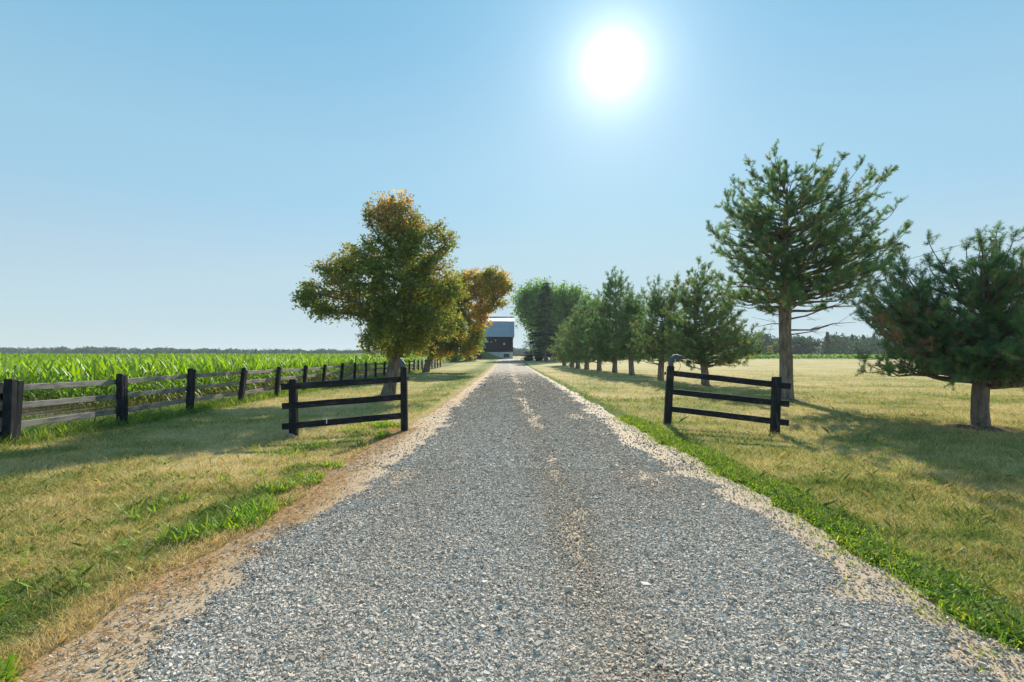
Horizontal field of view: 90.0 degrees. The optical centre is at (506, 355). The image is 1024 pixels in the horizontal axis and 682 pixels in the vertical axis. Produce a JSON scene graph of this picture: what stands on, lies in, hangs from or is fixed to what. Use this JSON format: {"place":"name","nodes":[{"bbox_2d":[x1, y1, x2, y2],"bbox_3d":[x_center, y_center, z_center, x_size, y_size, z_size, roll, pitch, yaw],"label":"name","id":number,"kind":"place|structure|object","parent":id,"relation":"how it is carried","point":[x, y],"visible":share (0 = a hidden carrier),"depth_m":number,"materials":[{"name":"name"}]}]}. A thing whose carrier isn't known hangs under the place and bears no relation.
{"place":"outdoors","nodes":[
{"label":"outdoors","id":0,"kind":"place"},
{"bbox_2d":[481,352,501,358],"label":"grass bank","id":1,"kind":"structure","parent":0,"point":[486,355],"depth_m":143.76,"materials":[{"name":"green plant"}]},
{"bbox_2d":[0,356,1023,681],"bbox_3d":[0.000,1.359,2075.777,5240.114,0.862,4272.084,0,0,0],"label":"ground","id":2,"kind":"structure","parent":0,"point":[754,364],"depth_m":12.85,"materials":[{"name":"plant"}]},
{"bbox_2d":[0,359,440,445],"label":"rail fence","id":3,"kind":"object","parent":2,"relation":"on","point":[12,404],"visible":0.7,"depth_m":12.98,"materials":[{"name":"paint"}]},
{"bbox_2d":[0,350,460,410],"bbox_3d":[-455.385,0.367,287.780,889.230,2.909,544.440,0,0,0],"label":"cornfield","id":4,"kind":"structure","parent":2,"relation":"on","point":[30,368],"depth_m":22.15,"materials":[{"name":"green plant"}]},
{"bbox_2d":[0,346,532,355],"bbox_3d":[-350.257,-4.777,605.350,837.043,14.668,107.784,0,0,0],"label":"woods","id":5,"kind":"object","parent":2,"relation":"on","point":[157,350],"visible":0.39,"depth_m":569.87,"materials":[{"name":"green plant"}]},
{"bbox_2d":[285,433,293,438],"bbox_3d":[-4.641,1.734,10.927,0.189,0.149,0.171,0,0,-38],"label":"stone","id":6,"kind":"object","parent":2,"relation":"on","point":[289,435],"visible":0.66,"depth_m":10.87,"materials":[{"name":"grey stone"}]},
{"bbox_2d":[281,358,408,435],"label":"gate panel","id":7,"kind":"structure","parent":2,"relation":"on","point":[293,405],"depth_m":11.29,"materials":[{"name":"paint"}]},
{"bbox_2d":[289,189,473,394],"bbox_3d":[-5.428,-2.664,22.303,7.964,9.197,5.149,0,0,0],"label":"maple tree","id":8,"kind":"object","parent":2,"relation":"on","point":[404,267],"visible":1,"depth_m":21.51,"materials":[{"name":"green plant"}]},
{"bbox_2d":[364,279,435,376],"bbox_3d":[-7.850,-2.488,40.109,6.809,8.790,5.153,0,0,-30],"label":"maple tree","id":9,"kind":"object","parent":2,"relation":"on","point":[399,319],"visible":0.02,"depth_m":39.52,"materials":[{"name":"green plant"}]},
{"bbox_2d":[447,353,462,361],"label":"garden shrub","id":10,"kind":"object","parent":2,"relation":"on","point":[456,358],"visible":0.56,"depth_m":105.38,"materials":[{"name":"green plant"}]},
{"bbox_2d":[417,265,515,371],"bbox_3d":[-5.054,-3.774,54.006,12.082,11.500,7.292,0,0,0],"label":"maple tree","id":11,"kind":"object","parent":2,"relation":"on","point":[487,286],"visible":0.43,"depth_m":53.26,"materials":[{"name":"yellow plant"}]},
{"bbox_2d":[461,355,472,360],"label":"garden shrub","id":12,"kind":"object","parent":2,"relation":"on","point":[468,357],"visible":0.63,"depth_m":117.37,"materials":[{"name":"green plant"}]},
{"bbox_2d":[463,322,487,360],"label":"leafy tree","id":13,"kind":"object","parent":2,"relation":"on","point":[480,342],"visible":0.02,"depth_m":117.61,"materials":[{"name":"green plant"}]},
{"bbox_2d":[450,317,513,358],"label":"barn","id":14,"kind":"structure","parent":2,"relation":"on","point":[499,334],"depth_m":149.95,"materials":[{"name":"black wood"}]},
{"bbox_2d":[0,369,1023,681],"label":"roadside weeds","id":15,"kind":"object","parent":2,"relation":"on","point":[244,515],"visible":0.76,"depth_m":5.01,"materials":[{"name":"green plant"}]},
{"bbox_2d":[506,275,569,352],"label":"leafy tree","id":16,"kind":"object","parent":2,"relation":"on","point":[525,300],"visible":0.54,"depth_m":127.59,"materials":[{"name":"green plant"}]},
{"bbox_2d":[521,282,560,361],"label":"spruce tree","id":17,"kind":"object","parent":2,"relation":"on","point":[546,339],"visible":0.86,"depth_m":108.42,"materials":[{"name":"green plant"}]},
{"bbox_2d":[546,321,570,364],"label":"pine tree","id":18,"kind":"object","parent":2,"relation":"on","point":[557,352],"visible":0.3,"depth_m":81.46,"materials":[{"name":"green plant"}]},
{"bbox_2d":[526,279,595,347],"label":"leafy tree","id":19,"kind":"object","parent":2,"relation":"on","point":[576,296],"visible":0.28,"depth_m":131.02,"materials":[{"name":"green plant"}]},
{"bbox_2d":[555,317,580,366],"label":"pine tree","id":20,"kind":"object","parent":2,"relation":"on","point":[563,355],"visible":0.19,"depth_m":73.31,"materials":[{"name":"green plant"}]},
{"bbox_2d":[558,304,590,367],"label":"pine tree","id":21,"kind":"object","parent":2,"relation":"on","point":[565,340],"visible":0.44,"depth_m":66.88,"materials":[{"name":"green plant"}]},
{"bbox_2d":[566,295,603,368],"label":"pine tree","id":22,"kind":"object","parent":2,"relation":"on","point":[579,326],"visible":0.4,"depth_m":61.75,"materials":[{"name":"green plant"}]},
{"bbox_2d":[578,289,612,370],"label":"pine tree","id":23,"kind":"object","parent":2,"relation":"on","point":[588,358],"visible":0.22,"depth_m":56.75,"materials":[{"name":"green plant"}]},
{"bbox_2d":[582,266,649,372],"bbox_3d":[10.794,-3.515,50.182,7.204,10.646,6.932,0,0,0],"label":"pine tree","id":24,"kind":"object","parent":2,"relation":"on","point":[609,293],"visible":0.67,"depth_m":49.95,"materials":[{"name":"green plant"}]},
{"bbox_2d":[608,286,658,375],"bbox_3d":[10.842,-2.128,43.808,4.235,7.941,4.709,0,0,0],"label":"pine tree","id":25,"kind":"object","parent":2,"relation":"on","point":[629,308],"visible":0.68,"depth_m":43.54,"materials":[{"name":"green plant"}]},
{"bbox_2d":[625,272,686,380],"bbox_3d":[10.517,-1.974,35.128,4.475,7.643,4.388,0,0,41],"label":"pine tree","id":26,"kind":"object","parent":2,"relation":"on","point":[656,303],"visible":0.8,"depth_m":34.66,"materials":[{"name":"green plant"}]},
{"bbox_2d":[532,328,902,356],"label":"woods","id":27,"kind":"object","parent":2,"relation":"on","point":[851,345],"visible":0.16,"depth_m":263.65,"materials":[{"name":"green plant"}]},
{"bbox_2d":[660,255,778,384],"bbox_3d":[11.621,-1.916,28.954,5.861,7.451,6.984,0,0,0],"label":"pine tree","id":28,"kind":"object","parent":2,"relation":"on","point":[712,344],"visible":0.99,"depth_m":28.12,"materials":[{"name":"green plant"}]},
{"bbox_2d":[663,354,790,433],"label":"gate panel","id":29,"kind":"structure","parent":2,"relation":"on","point":[775,421],"depth_m":11.88,"materials":[{"name":"paint"}]},
{"bbox_2d":[602,353,903,358],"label":"bean field","id":30,"kind":"structure","parent":2,"relation":"on","point":[808,356],"depth_m":139.34,"materials":[{"name":"green plant"}]},
{"bbox_2d":[767,398,809,401],"bbox_3d":[10.766,1.696,19.706,1.896,0.083,1.580,0,0,0],"label":"soil patch","id":31,"kind":"object","parent":2,"relation":"on","point":[796,400],"visible":0.36,"depth_m":19.37,"materials":[{"name":"brown soil"}]},
{"bbox_2d":[705,138,913,398],"bbox_3d":[11.186,-3.106,19.463,7.000,9.904,6.116,0,0,35],"label":"pine tree","id":32,"kind":"object","parent":2,"relation":"on","point":[793,282],"visible":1,"depth_m":18.90,"materials":[{"name":"green plant"}]},
{"bbox_2d":[848,220,1023,426],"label":"pine tree","id":33,"kind":"object","parent":2,"relation":"on","point":[935,337],"visible":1,"depth_m":11.50,"materials":[{"name":"green plant"}]},
{"bbox_2d":[940,424,1014,431],"bbox_3d":[11.197,1.684,12.090,1.408,0.091,1.334,0,0,-26],"label":"soil patch","id":34,"kind":"object","parent":2,"relation":"on","point":[992,427],"visible":0.56,"depth_m":11.85,"materials":[{"name":"brown soil"}]},
{"bbox_2d":[989,237,1009,380],"bbox_3d":[26.994,-2.284,28.000,1.209,8.421,0.400,0,0,0],"label":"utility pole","id":35,"kind":"object","parent":2,"relation":"on","point":[991,240],"visible":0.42,"depth_m":27.92,"materials":[{"name":"brown wood"}]},
{"bbox_2d":[0,0,1023,353],"label":"sky","id":36,"kind":"structure","parent":0,"point":[172,171],"materials":[{"name":"blue"}]},
{"bbox_2d":[10,359,1023,681],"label":"driveway","id":37,"kind":"structure","parent":0,"point":[508,365],"depth_m":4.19,"materials":[{"name":"beige gravel"}]}
]}

